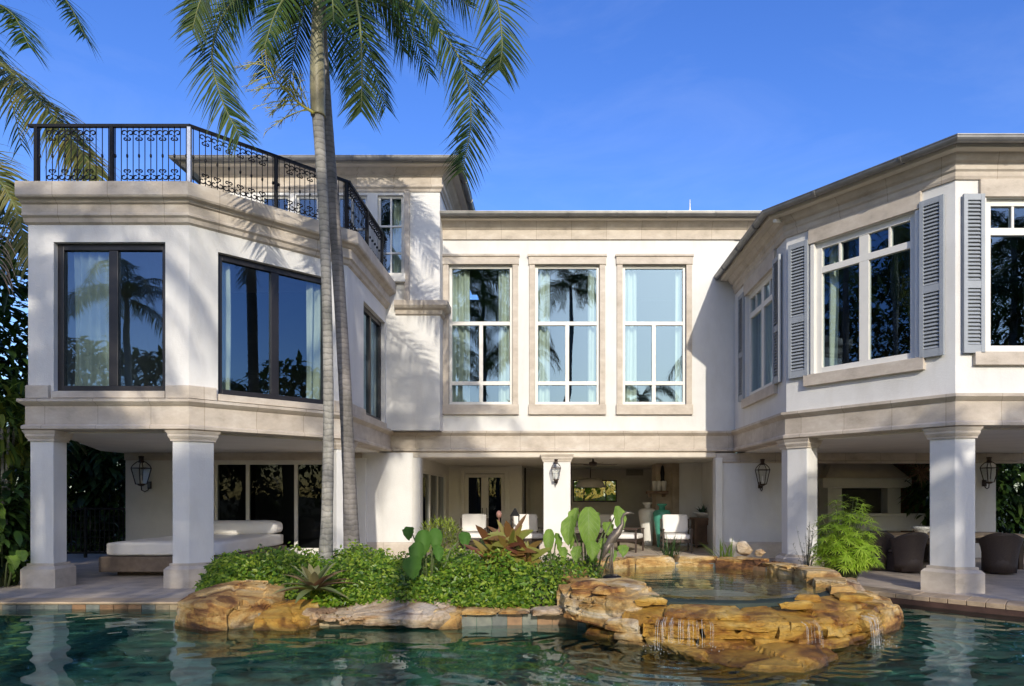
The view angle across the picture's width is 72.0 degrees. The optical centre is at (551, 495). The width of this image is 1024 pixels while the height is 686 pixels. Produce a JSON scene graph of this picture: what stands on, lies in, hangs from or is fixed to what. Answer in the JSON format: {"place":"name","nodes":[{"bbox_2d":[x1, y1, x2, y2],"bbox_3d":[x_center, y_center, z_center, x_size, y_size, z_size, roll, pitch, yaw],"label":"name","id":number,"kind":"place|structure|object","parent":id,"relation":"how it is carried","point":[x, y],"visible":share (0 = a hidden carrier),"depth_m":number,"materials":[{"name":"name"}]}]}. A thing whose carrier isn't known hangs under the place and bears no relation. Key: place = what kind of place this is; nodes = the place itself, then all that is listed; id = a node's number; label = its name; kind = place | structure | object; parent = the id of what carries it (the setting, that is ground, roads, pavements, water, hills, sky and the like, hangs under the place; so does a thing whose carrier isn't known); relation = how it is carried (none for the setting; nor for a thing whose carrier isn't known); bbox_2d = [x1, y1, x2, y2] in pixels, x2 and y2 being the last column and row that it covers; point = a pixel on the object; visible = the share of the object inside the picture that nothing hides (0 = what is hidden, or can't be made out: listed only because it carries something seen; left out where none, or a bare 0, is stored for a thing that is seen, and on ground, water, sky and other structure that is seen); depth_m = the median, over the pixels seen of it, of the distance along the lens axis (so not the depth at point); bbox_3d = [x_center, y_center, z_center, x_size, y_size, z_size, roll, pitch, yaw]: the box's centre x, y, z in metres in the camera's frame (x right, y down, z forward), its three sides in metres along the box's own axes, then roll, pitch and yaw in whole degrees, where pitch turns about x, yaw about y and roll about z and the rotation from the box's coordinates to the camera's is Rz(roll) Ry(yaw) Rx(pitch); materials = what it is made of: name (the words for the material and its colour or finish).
{"place":"outdoors","nodes":[
{"label":"outdoors","id":0,"kind":"place"},
{"bbox_2d":[0,603,1023,685],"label":"pool water","id":1,"kind":"structure","parent":0,"point":[926,646],"depth_m":7.53,"materials":[{"name":"liquid"}]},
{"bbox_2d":[302,605,365,625],"bbox_3d":[-2.865,1.599,9.399,1.152,0.226,0.765,0,0,0],"label":"boulder","id":2,"kind":"object","parent":1,"relation":"in","point":[314,614],"visible":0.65,"depth_m":9.27,"materials":[{"name":"stone"}]},
{"bbox_2d":[660,639,838,672],"bbox_3d":[2.126,1.773,7.417,1.846,0.378,1.180,0,0,0],"label":"boulder","id":3,"kind":"object","parent":1,"relation":"in","point":[774,657],"visible":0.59,"depth_m":7.32,"materials":[{"name":"stone"}]},
{"bbox_2d":[0,540,1023,617],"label":"deck","id":4,"kind":"structure","parent":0,"point":[92,581],"depth_m":13.02,"materials":[{"name":"stone"}]},
{"bbox_2d":[0,503,27,586],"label":"elephant ear plant","id":5,"kind":"object","parent":4,"relation":"on","point":[14,560],"visible":0.95,"depth_m":12.26,"materials":[{"name":"green plant"}]},
{"bbox_2d":[0,378,29,577],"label":"garden shrub","id":6,"kind":"object","parent":4,"relation":"on","point":[18,442],"visible":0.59,"depth_m":13.08,"materials":[{"name":"green plant"}]},
{"bbox_2d":[0,451,29,585],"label":"garden shrub","id":7,"kind":"object","parent":4,"relation":"on","point":[15,534],"visible":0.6,"depth_m":12.59,"materials":[{"name":"green plant"}]},
{"bbox_2d":[0,200,87,542],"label":"garden shrub","id":8,"kind":"object","parent":4,"relation":"on","point":[9,366],"visible":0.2,"depth_m":14.58,"materials":[{"name":"green plant"}]},
{"bbox_2d":[0,222,17,293],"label":"dry palm frond","id":9,"kind":"object","parent":8,"relation":"hanging from","point":[8,273],"visible":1,"depth_m":12.31,"materials":[{"name":"green plant"}]},
{"bbox_2d":[0,0,120,288],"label":"palm tree","id":10,"kind":"object","parent":4,"relation":"on","point":[7,190],"visible":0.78,"depth_m":13.65,"materials":[{"name":"green plant"}]},
{"bbox_2d":[0,598,182,603],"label":"pool coping","id":11,"kind":"object","parent":4,"relation":"on","point":[89,600],"depth_m":10.82,"materials":[{"name":"stone"}]},
{"bbox_2d":[67,507,125,557],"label":"metal gate","id":12,"kind":"structure","parent":4,"relation":"on","point":[85,537],"depth_m":18.49,"materials":[{"name":"black metal"}]},
{"bbox_2d":[99,520,285,574],"bbox_3d":[-7.860,1.107,15.825,2.480,1.027,3.450,0,0,0],"label":"daybed","id":13,"kind":"object","parent":4,"relation":"on","point":[150,556],"visible":0.69,"depth_m":14.40,"materials":[{"name":"fabric"}]},
{"bbox_2d":[192,539,603,612],"bbox_3d":[-2.479,1.137,11.169,6.607,0.878,3.703,0,0,0],"label":"ground cover","id":14,"kind":"object","parent":4,"relation":"on","point":[380,572],"visible":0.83,"depth_m":10.30,"materials":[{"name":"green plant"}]},
{"bbox_2d":[273,562,355,602],"bbox_3d":[-3.230,1.159,9.611,1.068,0.505,1.167,0,0,0],"label":"bromeliad","id":15,"kind":"object","parent":14,"relation":"on","point":[314,579],"visible":1,"depth_m":9.52,"materials":[{"name":"green plant"}]},
{"bbox_2d":[181,0,455,566],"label":"palm tree","id":16,"kind":"object","parent":14,"relation":"on","point":[350,521],"visible":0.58,"depth_m":12.58,"materials":[{"name":"green plant"}]},
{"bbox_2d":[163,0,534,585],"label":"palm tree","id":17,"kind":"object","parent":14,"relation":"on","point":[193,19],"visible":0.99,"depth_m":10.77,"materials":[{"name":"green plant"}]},
{"bbox_2d":[402,527,470,579],"bbox_3d":[-1.680,0.962,10.395,1.046,0.991,1.052,0,0,-13],"label":"elephant ear plant","id":18,"kind":"object","parent":14,"relation":"on","point":[418,548],"visible":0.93,"depth_m":10.38,"materials":[{"name":"green plant"}]},
{"bbox_2d":[417,515,465,554],"bbox_3d":[-1.979,0.919,12.494,1.015,1.208,0.980,0,0,0],"label":"lime shrub","id":19,"kind":"object","parent":14,"relation":"on","point":[448,527],"visible":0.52,"depth_m":12.44,"materials":[{"name":"green plant"}]},
{"bbox_2d":[463,511,551,590],"bbox_3d":[-0.683,0.861,10.708,1.372,1.278,0.887,0,0,0],"label":"cordyline plant","id":20,"kind":"object","parent":14,"relation":"on","point":[508,537],"visible":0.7,"depth_m":10.62,"materials":[{"name":"plant"}]},
{"bbox_2d":[543,529,567,585],"bbox_3d":[0.053,0.981,10.968,0.383,0.943,0.474,0,0,0],"label":"elephant ear plant","id":21,"kind":"object","parent":14,"relation":"on","point":[549,536],"visible":0.84,"depth_m":10.84,"materials":[{"name":"green plant"}]},
{"bbox_2d":[560,506,628,575],"bbox_3d":[0.647,0.804,10.976,1.013,1.304,0.765,0,0,-13],"label":"elephant ear plant","id":22,"kind":"object","parent":14,"relation":"on","point":[588,519],"visible":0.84,"depth_m":10.93,"materials":[{"name":"green plant"}]},
{"bbox_2d":[457,514,487,547],"bbox_3d":[-2.360,1.077,20.995,0.870,1.086,0.830,0,0,0],"label":"armchair","id":23,"kind":"object","parent":4,"relation":"on","point":[469,522],"visible":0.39,"depth_m":21.21,"materials":[{"name":"fabric"}]},
{"bbox_2d":[15,124,1023,593],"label":"villa","id":24,"kind":"object","parent":4,"relation":"on","point":[929,266],"visible":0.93,"depth_m":16.31,"materials":[{"name":"white paint"}]},
{"bbox_2d":[74,252,108,385],"bbox_3d":[-8.280,-3.155,12.700,0.680,2.550,0.111,0,0,0],"label":"curtain","id":25,"kind":"object","parent":24,"relation":"hanging from","point":[91,271],"visible":0.79,"depth_m":12.70,"materials":[{"name":"fabric"}]},
{"bbox_2d":[52,244,164,397],"bbox_3d":[-7.805,-3.103,12.482,1.990,2.755,0.253,0,0,0],"label":"window","id":26,"kind":"structure","parent":24,"relation":"in","point":[114,390],"depth_m":12.50,"materials":[{"name":"brown metal"}]},
{"bbox_2d":[131,456,151,491],"bbox_3d":[-10.540,-0.566,18.093,0.348,0.932,0.414,0,0,25],"label":"wall lantern","id":27,"kind":"object","parent":24,"relation":"attached to","point":[148,483],"depth_m":18.05,"materials":[{"name":"black metal"}]},
{"bbox_2d":[222,262,230,389],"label":"curtain","id":28,"kind":"object","parent":24,"relation":"hanging from","point":[226,325],"visible":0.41,"depth_m":13.14,"materials":[{"name":"fabric"}]},
{"bbox_2d":[215,462,321,549],"bbox_3d":[-7.354,0.270,18.394,2.889,2.300,0.088,0,0,0],"label":"sliding door","id":29,"kind":"structure","parent":24,"relation":"in","point":[288,493],"depth_m":18.39,"materials":[{"name":"white paint"}]},
{"bbox_2d":[217,254,322,410],"bbox_3d":[-5.347,-3.078,13.594,0.253,2.705,2.220,0,0,44],"label":"window","id":30,"kind":"structure","parent":24,"relation":"in","point":[273,398],"depth_m":13.58,"materials":[{"name":"brown metal"}]},
{"bbox_2d":[297,196,317,219],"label":"window","id":31,"kind":"structure","parent":24,"relation":"in","point":[301,197],"depth_m":18.08,"materials":[{"name":"white paint"}]},
{"bbox_2d":[306,282,319,398],"bbox_3d":[-4.864,-3.130,14.402,0.111,2.500,0.310,0,0,44],"label":"curtain","id":32,"kind":"object","parent":24,"relation":"hanging from","point":[313,335],"visible":0.84,"depth_m":14.42,"materials":[{"name":"fabric"}]},
{"bbox_2d":[339,196,366,230],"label":"window","id":33,"kind":"structure","parent":24,"relation":"in","point":[340,197],"depth_m":18.08,"materials":[{"name":"white paint"}]},
{"bbox_2d":[364,315,373,415],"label":"curtain","id":34,"kind":"object","parent":24,"relation":"hanging from","point":[372,370],"visible":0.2,"depth_m":17.56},
{"bbox_2d":[364,306,386,427],"bbox_3d":[-4.331,-3.068,16.880,0.253,2.685,2.060,0,0,0],"label":"window","id":35,"kind":"structure","parent":24,"relation":"in","point":[370,317],"depth_m":16.88,"materials":[{"name":"brown metal"}]},
{"bbox_2d":[378,196,404,282],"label":"window","id":36,"kind":"structure","parent":24,"relation":"in","point":[397,277],"depth_m":18.08,"materials":[{"name":"white paint"}]},
{"bbox_2d":[393,200,400,272],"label":"curtain","id":37,"kind":"object","parent":24,"relation":"hanging from","point":[397,238],"visible":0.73,"depth_m":18.29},
{"bbox_2d":[423,470,444,539],"bbox_3d":[-3.744,0.380,22.120,0.088,2.240,4.400,0,0,0],"label":"sliding door","id":38,"kind":"structure","parent":24,"relation":"in","point":[433,483],"depth_m":22.21,"materials":[{"name":"white paint"}]},
{"bbox_2d":[453,270,469,401],"bbox_3d":[-2.430,-4.205,18.800,0.460,3.650,0.112,0,0,0],"label":"curtain","id":39,"kind":"object","parent":24,"relation":"hanging from","point":[461,334],"visible":0.84,"depth_m":18.81,"materials":[{"name":"fabric"}]},
{"bbox_2d":[442,254,519,414],"bbox_3d":[-1.875,-4.241,18.524,2.051,4.202,0.268,0,0,0],"label":"window","id":40,"kind":"structure","parent":24,"relation":"in","point":[449,407],"depth_m":18.45,"materials":[{"name":"white paint"}]},
{"bbox_2d":[460,467,509,535],"bbox_3d":[-2.383,0.300,25.004,1.778,2.640,0.208,0,0,0],"label":"french door","id":41,"kind":"structure","parent":24,"relation":"in","point":[480,493],"depth_m":25.04,"materials":[{"name":"white paint"}]},
{"bbox_2d":[499,270,509,401],"bbox_3d":[-1.260,-4.205,18.800,0.340,3.650,0.111,0,0,0],"label":"curtain","id":42,"kind":"object","parent":24,"relation":"hanging from","point":[504,331],"visible":0.71,"depth_m":18.78,"materials":[{"name":"fabric"}]},
{"bbox_2d":[530,479,543,534],"bbox_3d":[-0.537,0.465,27.889,0.676,2.290,0.117,0,0,0],"label":"door","id":43,"kind":"structure","parent":24,"relation":"in","point":[536,485],"depth_m":27.88,"materials":[{"name":"wood"}]},
{"bbox_2d":[538,270,549,401],"bbox_3d":[-0.227,-4.205,18.800,0.340,3.650,0.111,0,0,0],"label":"curtain","id":44,"kind":"object","parent":24,"relation":"hanging from","point":[543,331],"visible":0.81,"depth_m":18.79,"materials":[{"name":"fabric"}]},
{"bbox_2d":[528,254,606,414],"bbox_3d":[0.401,-4.241,18.524,2.077,4.202,0.268,0,0,0],"label":"window","id":45,"kind":"structure","parent":24,"relation":"in","point":[535,407],"depth_m":18.45,"materials":[{"name":"white paint"}]},
{"bbox_2d":[575,467,605,487],"bbox_3d":[1.424,-0.692,26.000,1.160,0.756,1.160,0,0,0],"label":"pendant lamp","id":46,"kind":"object","parent":24,"relation":"hanging from","point":[590,482],"visible":1,"depth_m":25.63,"materials":[{"name":"beige metal"}]},
{"bbox_2d":[588,270,595,401],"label":"curtain","id":47,"kind":"object","parent":24,"relation":"hanging from","point":[591,332],"visible":0.84,"depth_m":18.79,"materials":[{"name":"fabric"}]},
{"bbox_2d":[570,459,616,465],"bbox_3d":[1.196,-0.974,20.500,1.124,0.208,1.124,0,0,31],"label":"ceiling fan","id":48,"kind":"object","parent":24,"relation":"hanging from","point":[592,463],"visible":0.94,"depth_m":20.44,"materials":[{"name":"brown wood"}]},
{"bbox_2d":[573,480,616,501],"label":"window","id":49,"kind":"structure","parent":24,"relation":"in","point":[573,480],"depth_m":28.05,"materials":[{"name":"brown wood"}]},
{"bbox_2d":[625,270,636,401],"bbox_3d":[2.085,-4.205,18.800,0.360,3.650,0.111,0,0,0],"label":"curtain","id":50,"kind":"object","parent":24,"relation":"hanging from","point":[630,331],"visible":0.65,"depth_m":18.79,"materials":[{"name":"fabric"}]},
{"bbox_2d":[622,479,649,532],"bbox_3d":[3.340,0.465,27.889,1.113,2.290,0.117,0,0,0],"label":"door","id":51,"kind":"structure","parent":24,"relation":"in","point":[634,494],"depth_m":27.88,"materials":[{"name":"wood"}]},
{"bbox_2d":[615,254,693,414],"bbox_3d":[2.691,-4.241,18.524,2.051,4.202,0.268,0,0,0],"label":"window","id":52,"kind":"structure","parent":24,"relation":"in","point":[685,407],"depth_m":18.45,"materials":[{"name":"white paint"}]},
{"bbox_2d":[646,491,667,496],"bbox_3d":[3.467,-0.066,23.198,0.690,0.198,0.395,0,0,0],"label":"wall shelf","id":53,"kind":"object","parent":24,"relation":"attached to","point":[650,493],"depth_m":23.00,"materials":[{"name":"brown wood"}]},
{"bbox_2d":[675,270,681,401],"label":"curtain","id":54,"kind":"object","parent":24,"relation":"hanging from","point":[678,332],"visible":0.84,"depth_m":18.80,"materials":[{"name":"fabric"}]},
{"bbox_2d":[741,249,777,407],"bbox_3d":[4.832,-3.730,16.240,0.233,3.100,2.560,0,0,0],"label":"window","id":55,"kind":"structure","parent":24,"relation":"in","point":[767,390],"depth_m":16.29,"materials":[{"name":"white paint"}]},
{"bbox_2d":[755,459,769,490],"bbox_3d":[5.438,-0.541,18.194,0.313,0.839,0.373,0,0,0],"label":"wall lantern","id":56,"kind":"object","parent":24,"relation":"attached to","point":[761,484],"depth_m":18.14,"materials":[{"name":"black metal"}]},
{"bbox_2d":[759,287,771,387],"bbox_3d":[5.100,-3.630,16.250,0.112,2.500,1.900,0,0,0],"label":"curtain","id":57,"kind":"object","parent":24,"relation":"hanging from","point":[769,343],"visible":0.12,"depth_m":16.38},
{"bbox_2d":[829,246,838,365],"bbox_3d":[5.553,-3.655,13.879,0.110,2.550,0.230,0,0,-36],"label":"curtain","id":58,"kind":"object","parent":24,"relation":"hanging from","point":[833,312],"visible":0.84,"depth_m":13.87,"materials":[{"name":"fabric"}]},
{"bbox_2d":[803,191,925,386],"bbox_3d":[5.782,-3.730,13.111,0.233,3.100,2.360,0,0,-36],"label":"window","id":59,"kind":"structure","parent":24,"relation":"in","point":[866,367],"depth_m":13.07,"materials":[{"name":"white paint"}]},
{"bbox_2d":[906,464,929,487],"bbox_3d":[10.267,-0.650,19.442,0.778,0.960,0.817,0,0,0],"label":"sunburst sculpture","id":60,"kind":"object","parent":24,"relation":"hanging from","point":[921,473],"visible":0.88,"depth_m":19.48,"materials":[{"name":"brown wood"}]},
{"bbox_2d":[980,457,998,488],"bbox_3d":[11.295,-0.593,18.194,0.313,0.839,0.373,0,0,0],"label":"wall lantern","id":61,"kind":"object","parent":24,"relation":"attached to","point":[986,482],"depth_m":18.15,"materials":[{"name":"black metal"}]},
{"bbox_2d":[973,179,1023,365],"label":"window","id":62,"kind":"structure","parent":24,"relation":"in","point":[992,188],"depth_m":11.74,"materials":[{"name":"white paint"}]},
{"bbox_2d":[512,514,543,548],"bbox_3d":[-0.709,1.077,20.795,0.870,1.086,0.830,0,0,-18],"label":"armchair","id":63,"kind":"object","parent":4,"relation":"on","point":[530,521],"visible":0.44,"depth_m":20.97,"materials":[{"name":"fabric"}]},
{"bbox_2d":[574,514,615,542],"bbox_3d":[1.464,1.127,24.599,1.545,0.987,0.814,0,0,0],"label":"sofa","id":64,"kind":"object","parent":4,"relation":"on","point":[605,517],"visible":0.06,"depth_m":24.50,"materials":[{"name":"beige fabric"}]},
{"bbox_2d":[556,577,659,629],"bbox_3d":[0.717,1.393,9.069,1.319,0.531,1.764,0,0,0],"label":"boulder","id":65,"kind":"object","parent":4,"relation":"on","point":[577,605],"visible":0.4,"depth_m":8.93,"materials":[{"name":"stone"}]},
{"bbox_2d":[602,511,633,577],"bbox_3d":[0.908,0.724,9.930,0.421,1.017,0.273,0,0,-26],"label":"heron statue","id":66,"kind":"object","parent":65,"relation":"on","point":[614,536],"visible":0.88,"depth_m":9.87,"materials":[{"name":"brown metal"}]},
{"bbox_2d":[609,515,644,552],"bbox_3d":[2.202,1.077,20.598,0.830,1.086,0.870,0,0,22],"label":"armchair","id":67,"kind":"object","parent":4,"relation":"on","point":[635,537],"visible":0.54,"depth_m":20.28,"materials":[{"name":"fabric"}]},
{"bbox_2d":[639,502,654,545],"bbox_3d":[3.124,0.910,23.000,0.580,1.420,0.580,0,0,0],"label":"floor urn","id":68,"kind":"object","parent":4,"relation":"on","point":[646,520],"visible":0.94,"depth_m":22.82,"materials":[{"name":"white ceramic"}]},
{"bbox_2d":[653,503,670,546],"bbox_3d":[3.505,0.930,22.400,0.580,1.380,0.580,0,0,0],"label":"floor urn","id":69,"kind":"object","parent":4,"relation":"on","point":[659,514],"visible":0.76,"depth_m":22.25,"materials":[{"name":"teal ceramic"}]},
{"bbox_2d":[660,514,692,552],"bbox_3d":[3.598,1.077,20.395,0.870,1.086,0.830,0,0,4],"label":"armchair","id":70,"kind":"object","parent":4,"relation":"on","point":[671,525],"visible":0.96,"depth_m":20.59,"materials":[{"name":"fabric"}]},
{"bbox_2d":[689,517,708,547],"bbox_3d":[4.832,1.155,22.400,0.758,0.930,0.800,0,0,0],"label":"console table","id":71,"kind":"object","parent":4,"relation":"on","point":[699,526],"visible":0.46,"depth_m":22.20,"materials":[{"name":"brown wood"}]},
{"bbox_2d":[693,505,707,517],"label":"potted plant","id":72,"kind":"object","parent":71,"relation":"on","point":[702,513],"visible":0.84,"depth_m":22.16,"materials":[{"name":"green plant"}]},
{"bbox_2d":[702,536,739,557],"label":"iris clump","id":73,"kind":"object","parent":4,"relation":"on","point":[726,553],"visible":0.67,"depth_m":12.69,"materials":[{"name":"green plant"}]},
{"bbox_2d":[559,555,886,649],"bbox_3d":[2.302,1.557,10.115,4.408,1.020,5.452,0,0,0],"label":"spa","id":74,"kind":"object","parent":4,"relation":"in","point":[829,608],"visible":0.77,"depth_m":8.41,"materials":[{"name":"stone"}]},
{"bbox_2d":[648,533,690,558],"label":"iris clump","id":75,"kind":"object","parent":74,"relation":"on","point":[667,551],"visible":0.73,"depth_m":12.75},
{"bbox_2d":[736,541,752,555],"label":"boulder","id":76,"kind":"object","parent":4,"relation":"on","point":[744,548],"visible":0.98,"depth_m":13.23,"materials":[{"name":"stone"}]},
{"bbox_2d":[758,564,797,593],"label":"boulder","id":77,"kind":"object","parent":4,"relation":"on","point":[786,572],"visible":0.16,"depth_m":11.00,"materials":[{"name":"stone"}]},
{"bbox_2d":[793,524,822,565],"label":"airy plant","id":78,"kind":"object","parent":4,"relation":"on","point":[806,560],"visible":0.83,"depth_m":12.69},
{"bbox_2d":[809,494,883,577],"bbox_3d":[4.961,0.771,11.890,1.283,1.602,1.359,0,0,0],"label":"papyrus bush","id":79,"kind":"object","parent":4,"relation":"on","point":[852,557],"visible":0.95,"depth_m":11.63,"materials":[{"name":"green plant"}]},
{"bbox_2d":[845,577,865,590],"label":"boulder","id":80,"kind":"object","parent":4,"relation":"on","point":[855,583],"visible":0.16,"depth_m":10.29,"materials":[{"name":"stone"}]},
{"bbox_2d":[817,464,925,542],"bbox_3d":[9.906,0.250,21.975,2.991,2.740,1.250,0,0,0],"label":"outdoor fireplace","id":81,"kind":"object","parent":4,"relation":"on","point":[877,487],"visible":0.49,"depth_m":21.92,"materials":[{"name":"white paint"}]},
{"bbox_2d":[864,531,894,569],"bbox_3d":[7.065,1.170,15.416,0.838,0.840,0.729,0,0,14],"label":"wicker chair","id":82,"kind":"object","parent":4,"relation":"on","point":[883,542],"visible":0.46,"depth_m":15.14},
{"bbox_2d":[886,532,928,571],"bbox_3d":[7.549,1.170,14.916,0.838,0.840,0.729,0,0,-6],"label":"wicker chair","id":83,"kind":"object","parent":4,"relation":"on","point":[905,553],"visible":1,"depth_m":14.68,"materials":[{"name":"wicker"}]},
{"bbox_2d":[913,530,929,560],"bbox_3d":[9.400,1.170,17.434,0.838,0.840,0.729,0,0,0],"label":"wicker chair","id":84,"kind":"object","parent":4,"relation":"on","point":[927,553],"visible":0.12,"depth_m":17.10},
{"bbox_2d":[827,532,1023,568],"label":"dining table","id":85,"kind":"object","parent":4,"relation":"on","point":[978,535],"visible":0.16,"depth_m":15.50,"materials":[{"name":"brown wood"}]},
{"bbox_2d":[861,585,1023,610],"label":"pool coping","id":86,"kind":"object","parent":4,"relation":"on","point":[995,603],"visible":0.75,"depth_m":10.84,"materials":[{"name":"stone"}]},
{"bbox_2d":[977,533,1023,573],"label":"wicker chair","id":87,"kind":"object","parent":4,"relation":"on","point":[1000,552],"visible":1,"depth_m":14.43,"materials":[{"name":"wicker"}]},
{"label":"pool basin","id":88,"kind":"structure","parent":4,"relation":"in","visible":0},
{"bbox_2d":[0,604,177,609],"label":"pool edge","id":89,"kind":"object","parent":88,"relation":"attached to","point":[94,606],"visible":0.41,"depth_m":10.68,"materials":[{"name":"stone"}]},
{"bbox_2d":[175,580,285,630],"bbox_3d":[-4.502,1.634,9.766,1.536,0.757,1.684,0,0,0],"label":"boulder","id":90,"kind":"object","parent":88,"relation":"on","point":[228,605],"visible":0.59,"depth_m":9.30,"materials":[{"name":"stone"}]},
{"bbox_2d":[253,599,319,630],"bbox_3d":[-3.454,1.710,9.353,0.862,0.604,0.844,0,0,0],"label":"boulder","id":91,"kind":"object","parent":88,"relation":"on","point":[286,615],"visible":0.41,"depth_m":9.13,"materials":[{"name":"stone"}]},
{"bbox_2d":[258,613,592,626],"bbox_3d":[-2.474,1.745,9.553,6.629,0.350,0.921,0,0,12],"label":"pool edge","id":92,"kind":"object","parent":88,"relation":"attached to","point":[504,619],"visible":0.09,"depth_m":9.34,"materials":[{"name":"stone"}]},
{"bbox_2d":[339,590,456,628],"bbox_3d":[-2.035,1.523,9.500,1.618,0.373,1.082,0,0,0],"label":"boulder","id":93,"kind":"object","parent":92,"relation":"on","point":[418,614],"visible":0.82,"depth_m":9.15,"materials":[{"name":"stone"}]},
{"bbox_2d":[428,598,466,629],"bbox_3d":[-1.381,1.639,9.477,0.555,0.447,0.852,0,0,0],"label":"boulder","id":94,"kind":"object","parent":92,"relation":"on","point":[454,621],"visible":0.31,"depth_m":9.16,"materials":[{"name":"stone"}]},
{"bbox_2d":[461,606,499,614],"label":"coping stone","id":95,"kind":"object","parent":92,"relation":"on","point":[474,610],"visible":0.88,"depth_m":9.24,"materials":[{"name":"stone"}]},
{"bbox_2d":[498,606,529,613],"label":"coping stone","id":96,"kind":"object","parent":92,"relation":"on","point":[513,610],"visible":0.9,"depth_m":9.27,"materials":[{"name":"stone"}]},
{"bbox_2d":[530,605,562,615],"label":"coping stone","id":97,"kind":"object","parent":92,"relation":"on","point":[550,610],"visible":0.88,"depth_m":9.22,"materials":[{"name":"stone"}]},
{"bbox_2d":[585,626,645,640],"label":"boulder","id":98,"kind":"object","parent":88,"relation":"on","point":[597,631],"visible":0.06,"depth_m":8.61,"materials":[{"name":"stone"}]},
{"bbox_2d":[856,590,903,633],"bbox_3d":[4.227,1.679,9.441,0.902,0.782,2.455,0,0,32],"label":"boulder","id":99,"kind":"object","parent":88,"relation":"on","point":[894,617],"visible":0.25,"depth_m":9.12,"materials":[{"name":"stone"}]},
{"bbox_2d":[887,597,1023,616],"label":"pool edge","id":100,"kind":"object","parent":88,"relation":"attached to","point":[961,607],"visible":0.06,"depth_m":10.58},
{"bbox_2d":[0,0,1023,495],"label":"sky","id":101,"kind":"structure","parent":0,"point":[622,105],"materials":[{"name":"blue"}]},
{"bbox_2d":[911,526,929,533],"bbox_3d":[8.421,0.774,16.000,0.480,0.170,0.480,0,0,0],"label":"bowl","id":102,"kind":"object","parent":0,"point":[925,529],"visible":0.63,"depth_m":15.87,"materials":[{"name":"white ceramic"}]},
{"label":"ground","id":103,"kind":"structure","parent":0,"visible":0},
{"bbox_2d":[5,378,125,551],"bbox_3d":[-14.431,-1.326,21.664,6.461,6.653,5.011,0,0,0],"label":"garden shrub","id":104,"kind":"object","parent":103,"relation":"on","point":[100,480],"visible":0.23,"depth_m":20.32,"materials":[{"name":"green plant"}]},
{"bbox_2d":[574,481,615,500],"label":"garden shrub","id":105,"kind":"object","parent":103,"relation":"on","point":[593,494],"visible":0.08,"depth_m":30.10,"materials":[{"name":"plant"}]},
{"bbox_2d":[898,463,1023,533],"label":"garden shrub","id":106,"kind":"object","parent":103,"relation":"on","point":[1008,476],"visible":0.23,"depth_m":20.49,"materials":[{"name":"green plant"}]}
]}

